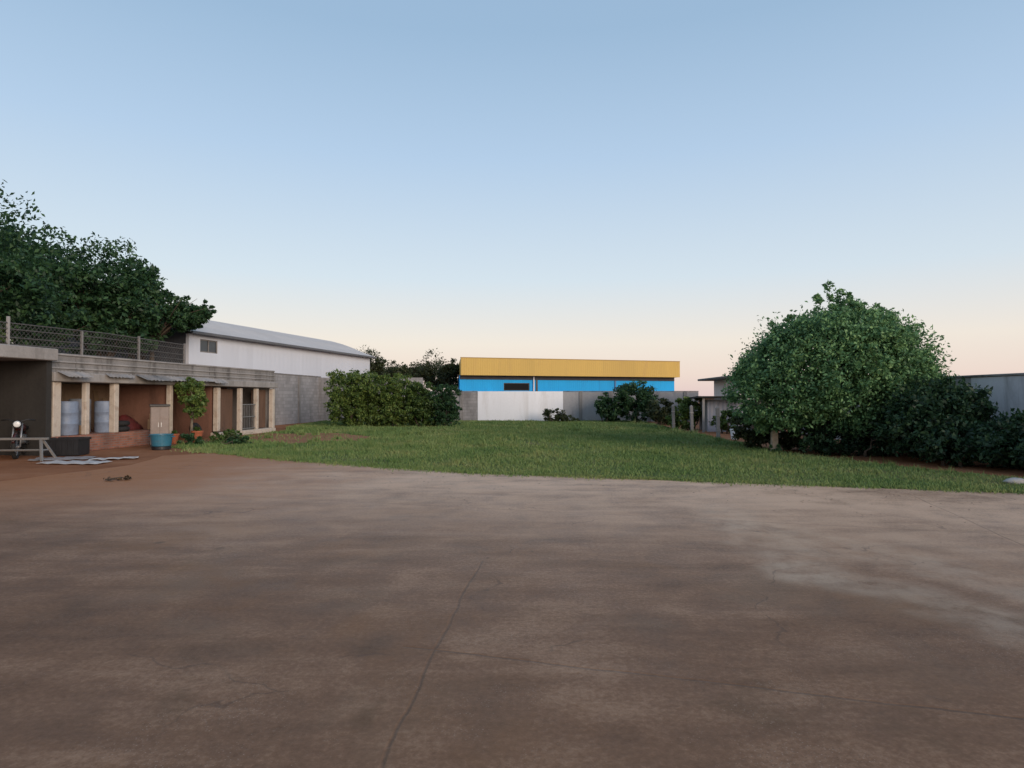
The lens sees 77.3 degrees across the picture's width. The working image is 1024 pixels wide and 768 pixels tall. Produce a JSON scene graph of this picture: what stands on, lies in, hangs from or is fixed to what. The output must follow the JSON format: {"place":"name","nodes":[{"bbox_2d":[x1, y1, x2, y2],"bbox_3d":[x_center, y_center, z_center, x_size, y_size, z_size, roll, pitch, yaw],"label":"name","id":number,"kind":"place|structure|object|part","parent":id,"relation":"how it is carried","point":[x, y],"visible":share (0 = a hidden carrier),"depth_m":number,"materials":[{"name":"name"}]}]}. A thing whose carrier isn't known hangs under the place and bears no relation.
{"place":"outdoors","nodes":[
{"label":"outdoors","id":0,"kind":"place"},
{"bbox_2d":[45,320,375,377],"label":"warehouse","id":1,"kind":"structure","parent":0,"point":[214,343],"depth_m":42.61,"materials":[{"name":"white metal"}]},
{"bbox_2d":[200,339,216,353],"bbox_3d":[-17.721,-2.183,37.283,0.100,0.750,1.500,0,-1,13],"label":"window","id":2,"kind":"structure","parent":1,"relation":"in","point":[207,346],"depth_m":37.27,"materials":[{"name":"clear glass"}]},
{"bbox_2d":[0,453,1023,767],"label":"concrete pavement","id":3,"kind":"structure","parent":0,"point":[226,611],"depth_m":4.56,"materials":[{"name":"concrete"}]},
{"bbox_2d":[103,475,131,480],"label":"dead branch","id":4,"kind":"object","parent":3,"relation":"on","point":[126,477],"visible":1,"depth_m":12.30,"materials":[{"name":"brown wood"}]},
{"bbox_2d":[0,421,1023,480],"bbox_3d":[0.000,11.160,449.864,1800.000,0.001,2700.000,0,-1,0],"label":"ground","id":5,"kind":"structure","parent":0,"point":[20,467],"depth_m":16.03,"materials":[{"name":"red soil"}]},
{"bbox_2d":[0,316,13,343],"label":"tree","id":6,"kind":"object","parent":5,"relation":"on","point":[4,339],"visible":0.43,"depth_m":22.08,"materials":[{"name":"green plant"}]},
{"bbox_2d":[1,419,34,458],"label":"motorcycle","id":7,"kind":"object","parent":5,"relation":"on","point":[19,426],"visible":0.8,"depth_m":16.81,"materials":[{"name":"metal"}]},
{"bbox_2d":[0,437,56,461],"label":"trestle","id":8,"kind":"object","parent":5,"relation":"on","point":[41,442],"visible":0.95,"depth_m":16.27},
{"bbox_2d":[0,344,57,455],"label":"carport","id":9,"kind":"object","parent":5,"relation":"on","point":[25,382],"visible":0.91,"depth_m":17.67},
{"bbox_2d":[0,179,93,352],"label":"tree","id":10,"kind":"object","parent":5,"relation":"on","point":[29,299],"visible":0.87,"depth_m":24.33,"materials":[{"name":"green plant"}]},
{"bbox_2d":[0,217,116,354],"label":"tree","id":11,"kind":"object","parent":5,"relation":"on","point":[59,277],"visible":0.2,"depth_m":29.69,"materials":[{"name":"green plant"}]},
{"bbox_2d":[29,456,97,460],"bbox_3d":[-11.600,1.918,16.563,1.300,0.043,0.800,0,-1,-17],"label":"metal sheet","id":12,"kind":"object","parent":5,"relation":"on","point":[63,458],"visible":0.94,"depth_m":16.46,"materials":[{"name":"grey metal"}]},
{"bbox_2d":[45,437,91,455],"bbox_3d":[-12.300,1.722,17.717,0.900,0.470,0.660,0,-1,-7],"label":"crate","id":13,"kind":"object","parent":5,"relation":"on","point":[68,446],"visible":0.9,"depth_m":17.44,"materials":[{"name":"black plastic"}]},
{"bbox_2d":[40,460,111,463],"bbox_3d":[-10.600,1.895,15.513,1.500,0.043,0.600,0,-1,6],"label":"metal sheet","id":14,"kind":"object","parent":5,"relation":"on","point":[73,462],"visible":1,"depth_m":15.43,"materials":[{"name":"grey metal"}]},
{"bbox_2d":[43,231,167,358],"bbox_3d":[-20.553,-2.591,31.939,6.770,9.939,6.546,-1,-1,23],"label":"tree","id":15,"kind":"object","parent":5,"relation":"on","point":[124,321],"visible":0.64,"depth_m":31.19,"materials":[{"name":"green plant"}]},
{"bbox_2d":[88,456,138,459],"bbox_3d":[-10.300,1.917,16.563,1.100,0.044,0.550,1,-1,-29],"label":"metal sheet","id":16,"kind":"object","parent":5,"relation":"on","point":[112,458],"visible":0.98,"depth_m":16.54,"materials":[{"name":"grey metal"}]},
{"bbox_2d":[90,254,190,359],"bbox_3d":[-20.178,-2.236,34.060,4.857,9.318,4.247,0,-1,0],"label":"tree","id":17,"kind":"object","parent":5,"relation":"on","point":[162,295],"visible":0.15,"depth_m":33.94,"materials":[{"name":"green plant"}]},
{"bbox_2d":[149,404,169,446],"bbox_3d":[-11.547,1.356,20.971,0.592,1.380,0.460,1,-1,-30],"label":"cabinet","id":18,"kind":"object","parent":5,"relation":"on","point":[159,418],"visible":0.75,"depth_m":20.79,"materials":[{"name":"wood"}]},
{"bbox_3d":[-11.549,1.341,20.723,0.232,1.104,0.034,1,-1,-30],"label":"door","id":19,"kind":"part","parent":18,"relation":"part of","materials":[{"name":"wood"}]},
{"bbox_3d":[-11.336,1.344,20.848,0.232,1.104,0.034,1,-1,-30],"label":"door","id":20,"kind":"part","parent":18,"relation":"part of","materials":[{"name":"wood"}]},
{"bbox_2d":[148,433,174,449],"bbox_3d":[-10.800,1.782,19.717,0.668,0.475,0.668,-1,-2,45],"label":"plastic tub","id":21,"kind":"object","parent":5,"relation":"on","point":[161,442],"visible":0.98,"depth_m":19.49,"materials":[{"name":"blue plastic"}]},
{"bbox_2d":[51,353,277,450],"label":"storage shed","id":22,"kind":"structure","parent":5,"relation":"on","point":[242,400],"depth_m":23.00,"materials":[{"name":"beige paint"}]},
{"bbox_2d":[60,401,78,435],"bbox_3d":[-13.129,1.004,18.868,0.624,0.995,0.624,0,-1,-19],"label":"drum","id":23,"kind":"object","parent":22,"relation":"on","point":[69,417],"visible":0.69,"depth_m":18.67,"materials":[{"name":"grey metal"}]},
{"bbox_2d":[68,399,90,431],"bbox_3d":[-13.621,0.996,20.170,0.624,1.065,0.624,0,-1,-9],"label":"drum","id":24,"kind":"object","parent":22,"relation":"on","point":[80,405],"visible":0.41,"depth_m":19.94,"materials":[{"name":"grey metal"}]},
{"bbox_2d":[0,316,185,362],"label":"wire fence","id":25,"kind":"object","parent":22,"relation":"on","point":[8,336],"visible":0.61,"depth_m":23.21,"materials":[{"name":"grey metal"}]},
{"bbox_2d":[93,391,98,401],"bbox_3d":[-14.257,0.900,22.013,0.030,1.350,0.180,-9,-5,7],"label":"plank","id":26,"kind":"object","parent":22,"relation":"on","point":[96,397],"visible":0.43,"depth_m":22.04,"materials":[{"name":"brown wood"}]},
{"bbox_2d":[94,401,109,432],"bbox_3d":[-12.920,1.035,20.343,0.624,0.995,0.624,1,-2,-37],"label":"drum","id":27,"kind":"object","parent":22,"relation":"on","point":[101,416],"visible":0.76,"depth_m":20.07,"materials":[{"name":"grey metal"}]},
{"bbox_2d":[118,426,129,431],"bbox_3d":[-12.761,1.451,20.746,0.650,0.162,0.650,0,-1,0],"label":"tyre","id":28,"kind":"object","parent":22,"relation":"on","point":[123,428],"visible":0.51,"depth_m":20.59,"materials":[{"name":"rubber"}]},
{"bbox_2d":[119,421,129,425],"bbox_3d":[-12.776,1.277,20.782,0.650,0.162,0.650,0,-1,0],"label":"tyre","id":29,"kind":"object","parent":28,"relation":"on","point":[124,423],"visible":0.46,"depth_m":20.64,"materials":[{"name":"rubber"}]},
{"bbox_2d":[119,415,142,429],"bbox_3d":[-13.212,1.303,21.822,0.783,0.522,1.493,0,-1,8],"label":"tarp heap","id":30,"kind":"object","parent":22,"relation":"on","point":[134,425],"visible":0.59,"depth_m":21.80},
{"bbox_2d":[171,430,179,443],"bbox_3d":[-11.750,1.832,22.271,0.336,0.482,0.343,0,-1,0],"label":"clay pot","id":31,"kind":"object","parent":5,"relation":"on","point":[175,438],"visible":0.88,"depth_m":22.19,"materials":[{"name":"ceramic"}]},
{"bbox_2d":[144,298,216,360],"bbox_3d":[-17.339,-1.043,33.119,3.521,6.893,3.066,0,-1,0],"label":"tree","id":32,"kind":"object","parent":5,"relation":"on","point":[182,316],"visible":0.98,"depth_m":32.99,"materials":[{"name":"green plant"}]},
{"bbox_2d":[174,376,208,441],"bbox_3d":[-11.438,0.954,22.863,1.128,2.465,1.145,1,-2,-37],"label":"sapling","id":33,"kind":"object","parent":5,"relation":"on","point":[194,403],"visible":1,"depth_m":22.74,"materials":[{"name":"green plant"}]},
{"bbox_2d":[189,423,201,431],"bbox_3d":[-12.122,1.792,24.537,0.162,0.650,0.650,-14,-3,8],"label":"tyre","id":34,"kind":"object","parent":5,"relation":"on","point":[196,424],"visible":0.27,"depth_m":24.54,"materials":[{"name":"rubber"}]},
{"bbox_2d":[191,426,203,441],"bbox_3d":[-11.100,1.777,22.567,0.418,0.605,0.413,0,-1,0],"label":"clay pot","id":35,"kind":"object","parent":5,"relation":"on","point":[198,431],"visible":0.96,"depth_m":22.48,"materials":[{"name":"ceramic"}]},
{"bbox_2d":[270,373,321,424],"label":"boundary wall","id":36,"kind":"structure","parent":5,"relation":"on","point":[296,398],"depth_m":39.62,"materials":[{"name":"grey concrete"}]},
{"bbox_2d":[354,345,387,375],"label":"tree","id":37,"kind":"object","parent":5,"relation":"on","point":[377,367],"visible":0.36,"depth_m":61.62,"materials":[{"name":"green plant"}]},
{"bbox_2d":[379,360,413,377],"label":"tree","id":38,"kind":"object","parent":5,"relation":"on","point":[397,369],"visible":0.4,"depth_m":57.48,"materials":[{"name":"green plant"}]},
{"bbox_2d":[405,362,424,384],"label":"tree","id":39,"kind":"object","parent":5,"relation":"on","point":[412,369],"visible":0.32,"depth_m":65.45,"materials":[{"name":"green plant"}]},
{"bbox_2d":[413,348,447,388],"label":"tree","id":40,"kind":"object","parent":5,"relation":"on","point":[427,372],"visible":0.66,"depth_m":57.51,"materials":[{"name":"green plant"}]},
{"bbox_2d":[433,358,458,387],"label":"tree","id":41,"kind":"object","parent":5,"relation":"on","point":[448,373],"visible":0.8,"depth_m":53.50,"materials":[{"name":"green plant"}]},
{"bbox_2d":[319,378,698,421],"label":"wall","id":42,"kind":"structure","parent":5,"relation":"on","point":[505,405],"depth_m":42.87,"materials":[{"name":"white concrete"}]},
{"bbox_2d":[645,397,680,424],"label":"bush","id":43,"kind":"object","parent":5,"relation":"on","point":[659,414],"visible":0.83,"depth_m":37.65,"materials":[{"name":"green plant"}]},
{"bbox_2d":[665,396,701,429],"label":"bush","id":44,"kind":"object","parent":5,"relation":"on","point":[684,409],"visible":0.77,"depth_m":31.58,"materials":[{"name":"green plant"}]},
{"bbox_2d":[689,405,693,430],"bbox_3d":[8.134,1.636,28.972,0.160,1.360,0.160,-2,-1,1],"label":"fence post","id":45,"kind":"object","parent":5,"relation":"on","point":[691,412],"visible":0.9,"depth_m":28.91,"materials":[{"name":"grey concrete"}]},
{"bbox_2d":[709,409,738,433],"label":"bush","id":46,"kind":"object","parent":5,"relation":"on","point":[724,422],"visible":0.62,"depth_m":28.43,"materials":[{"name":"green plant"}]},
{"bbox_2d":[721,281,959,453],"bbox_3d":[9.290,-0.456,18.597,6.288,5.114,5.444,0,-1,0],"label":"tree","id":47,"kind":"object","parent":5,"relation":"on","point":[840,346],"visible":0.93,"depth_m":17.25,"materials":[{"name":"green plant"}]},
{"bbox_2d":[798,422,916,456],"bbox_3d":[9.916,1.504,17.469,4.051,1.141,1.159,0,-1,11],"label":"shrub","id":48,"kind":"object","parent":5,"relation":"on","point":[863,443],"visible":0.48,"depth_m":17.43,"materials":[{"name":"green plant"}]},
{"bbox_2d":[801,373,1023,439],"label":"boundary wall","id":49,"kind":"structure","parent":5,"relation":"on","point":[1007,392],"depth_m":16.87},
{"bbox_2d":[870,374,1004,460],"bbox_3d":[10.636,0.888,16.028,3.259,2.310,2.745,0,-1,0],"label":"shrub","id":50,"kind":"object","parent":5,"relation":"on","point":[921,410],"visible":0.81,"depth_m":15.61,"materials":[{"name":"green plant"}]},
{"bbox_2d":[917,367,985,451],"bbox_3d":[11.584,0.770,17.059,2.379,2.590,2.643,0,-1,0],"label":"shrub","id":51,"kind":"object","parent":5,"relation":"on","point":[946,384],"visible":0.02,"depth_m":16.80,"materials":[{"name":"green plant"}]},
{"bbox_2d":[908,415,1019,467],"bbox_3d":[11.132,1.356,14.692,3.677,1.317,1.559,0,-1,19],"label":"shrub","id":52,"kind":"object","parent":5,"relation":"on","point":[948,433],"visible":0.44,"depth_m":14.77,"materials":[{"name":"green plant"}]},
{"bbox_2d":[962,407,1023,469],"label":"shrub","id":53,"kind":"object","parent":5,"relation":"on","point":[987,442],"visible":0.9,"depth_m":13.96,"materials":[{"name":"green plant"}]},
{"bbox_2d":[1003,437,1023,464],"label":"shrub","id":54,"kind":"object","parent":5,"relation":"on","point":[1018,449],"visible":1,"depth_m":13.18,"materials":[{"name":"green plant"}]},
{"bbox_2d":[0,0,1023,395],"label":"sky","id":55,"kind":"structure","parent":0,"point":[402,180],"materials":[{"name":"blue"}]},
{"bbox_2d":[458,357,679,390],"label":"store building","id":56,"kind":"structure","parent":0,"point":[502,374],"depth_m":50.99,"materials":[{"name":"yellow metal"}]},
{"bbox_2d":[504,383,528,390],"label":"window","id":57,"kind":"structure","parent":56,"relation":"in","point":[507,386],"depth_m":50.41,"materials":[{"name":"black glass"}]},
{"bbox_2d":[170,419,1023,494],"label":"lawn","id":58,"kind":"structure","parent":0,"point":[665,475],"depth_m":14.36,"materials":[{"name":"green plant"}]},
{"bbox_2d":[177,432,205,444],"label":"plant","id":59,"kind":"object","parent":58,"relation":"on","point":[190,438],"visible":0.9,"depth_m":21.18,"materials":[{"name":"green plant"}]},
{"bbox_2d":[206,429,241,441],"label":"plant","id":60,"kind":"object","parent":58,"relation":"on","point":[223,436],"visible":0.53,"depth_m":22.10,"materials":[{"name":"green plant"}]},
{"bbox_2d":[213,428,243,436],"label":"plant","id":61,"kind":"object","parent":58,"relation":"on","point":[228,430],"visible":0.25,"depth_m":24.48,"materials":[{"name":"green plant"}]},
{"bbox_2d":[221,432,253,444],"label":"plant","id":62,"kind":"object","parent":58,"relation":"on","point":[239,440],"visible":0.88,"depth_m":21.48,"materials":[{"name":"green plant"}]},
{"bbox_2d":[249,433,368,443],"bbox_3d":[-8.291,2.123,25.341,5.710,0.001,6.856,0,-1,0],"label":"soil patch","id":63,"kind":"object","parent":58,"relation":"on","point":[324,437],"visible":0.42,"depth_m":25.41,"materials":[{"name":"brown soil"}]},
{"bbox_2d":[323,368,386,426],"bbox_3d":[-8.494,0.761,34.556,3.502,3.352,2.969,0,-1,0],"label":"bush","id":64,"kind":"object","parent":58,"relation":"on","point":[346,399],"visible":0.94,"depth_m":33.94,"materials":[{"name":"green plant"}]},
{"bbox_2d":[365,373,415,426],"bbox_3d":[-6.478,0.891,34.575,2.692,3.092,2.630,0,-1,0],"label":"bush","id":65,"kind":"object","parent":58,"relation":"on","point":[391,410],"visible":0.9,"depth_m":33.94,"materials":[{"name":"green plant"}]},
{"bbox_2d":[400,380,437,426],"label":"bush","id":66,"kind":"object","parent":58,"relation":"on","point":[422,407],"visible":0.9,"depth_m":34.11,"materials":[{"name":"green plant"}]},
{"bbox_2d":[427,384,462,426],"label":"bush","id":67,"kind":"object","parent":58,"relation":"on","point":[446,411],"visible":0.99,"depth_m":34.27,"materials":[{"name":"green plant"}]},
{"bbox_2d":[542,408,578,421],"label":"bush","id":68,"kind":"object","parent":58,"relation":"on","point":[547,413],"visible":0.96,"depth_m":40.97,"materials":[{"name":"green plant"}]},
{"bbox_2d":[594,391,623,421],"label":"bush","id":69,"kind":"object","parent":58,"relation":"on","point":[604,408],"visible":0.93,"depth_m":40.06,"materials":[{"name":"green plant"}]},
{"bbox_2d":[607,379,660,421],"bbox_3d":[7.755,1.106,40.030,2.793,2.890,2.899,-1,-2,39],"label":"bush","id":70,"kind":"object","parent":58,"relation":"on","point":[643,396],"visible":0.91,"depth_m":39.59,"materials":[{"name":"green plant"}]},
{"bbox_2d":[671,405,675,427],"bbox_3d":[7.935,1.689,31.471,0.160,1.360,0.160,-2,-1,0],"label":"fence post","id":71,"kind":"object","parent":58,"relation":"on","point":[673,423],"visible":0.9,"depth_m":31.41,"materials":[{"name":"grey concrete"}]},
{"bbox_2d":[715,406,720,437],"bbox_3d":[8.035,1.551,24.974,0.160,1.360,0.160,-2,-1,5],"label":"fence post","id":72,"kind":"object","parent":58,"relation":"on","point":[717,415],"visible":0.9,"depth_m":24.91,"materials":[{"name":"grey concrete"}]},
{"bbox_2d":[769,430,782,451],"bbox_3d":[7.745,1.694,18.748,0.397,0.710,0.379,0,-1,0],"label":"stake","id":73,"kind":"object","parent":58,"relation":"on","point":[774,446],"visible":0.96,"depth_m":18.80,"materials":[{"name":"brown wood"}]},
{"bbox_2d":[730,411,836,450],"bbox_3d":[8.414,1.455,19.770,3.144,1.335,2.007,-1,-1,28],"label":"shrub","id":74,"kind":"object","parent":58,"relation":"on","point":[786,442],"visible":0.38,"depth_m":19.67,"materials":[{"name":"green plant"}]},
{"bbox_2d":[1003,477,1023,483],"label":"stone","id":75,"kind":"object","parent":58,"relation":"on","point":[1012,480],"visible":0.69,"depth_m":11.74,"materials":[{"name":"grey stone"}]},
{"bbox_2d":[730,425,736,439],"bbox_3d":[8.550,1.843,24.566,0.375,0.558,0.370,0,-1,0],"label":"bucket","id":76,"kind":"object","parent":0,"point":[732,432],"visible":0.39,"depth_m":24.48,"materials":[{"name":"white plastic"}]},
{"bbox_2d":[690,396,779,432],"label":"garden shed","id":77,"kind":"structure","parent":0,"point":[708,405],"depth_m":30.09,"materials":[{"name":"grey metal"}]},
{"bbox_2d":[698,376,853,411],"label":"house","id":78,"kind":"structure","parent":0,"point":[719,383],"depth_m":37.49,"materials":[{"name":"white paint"}]}
]}

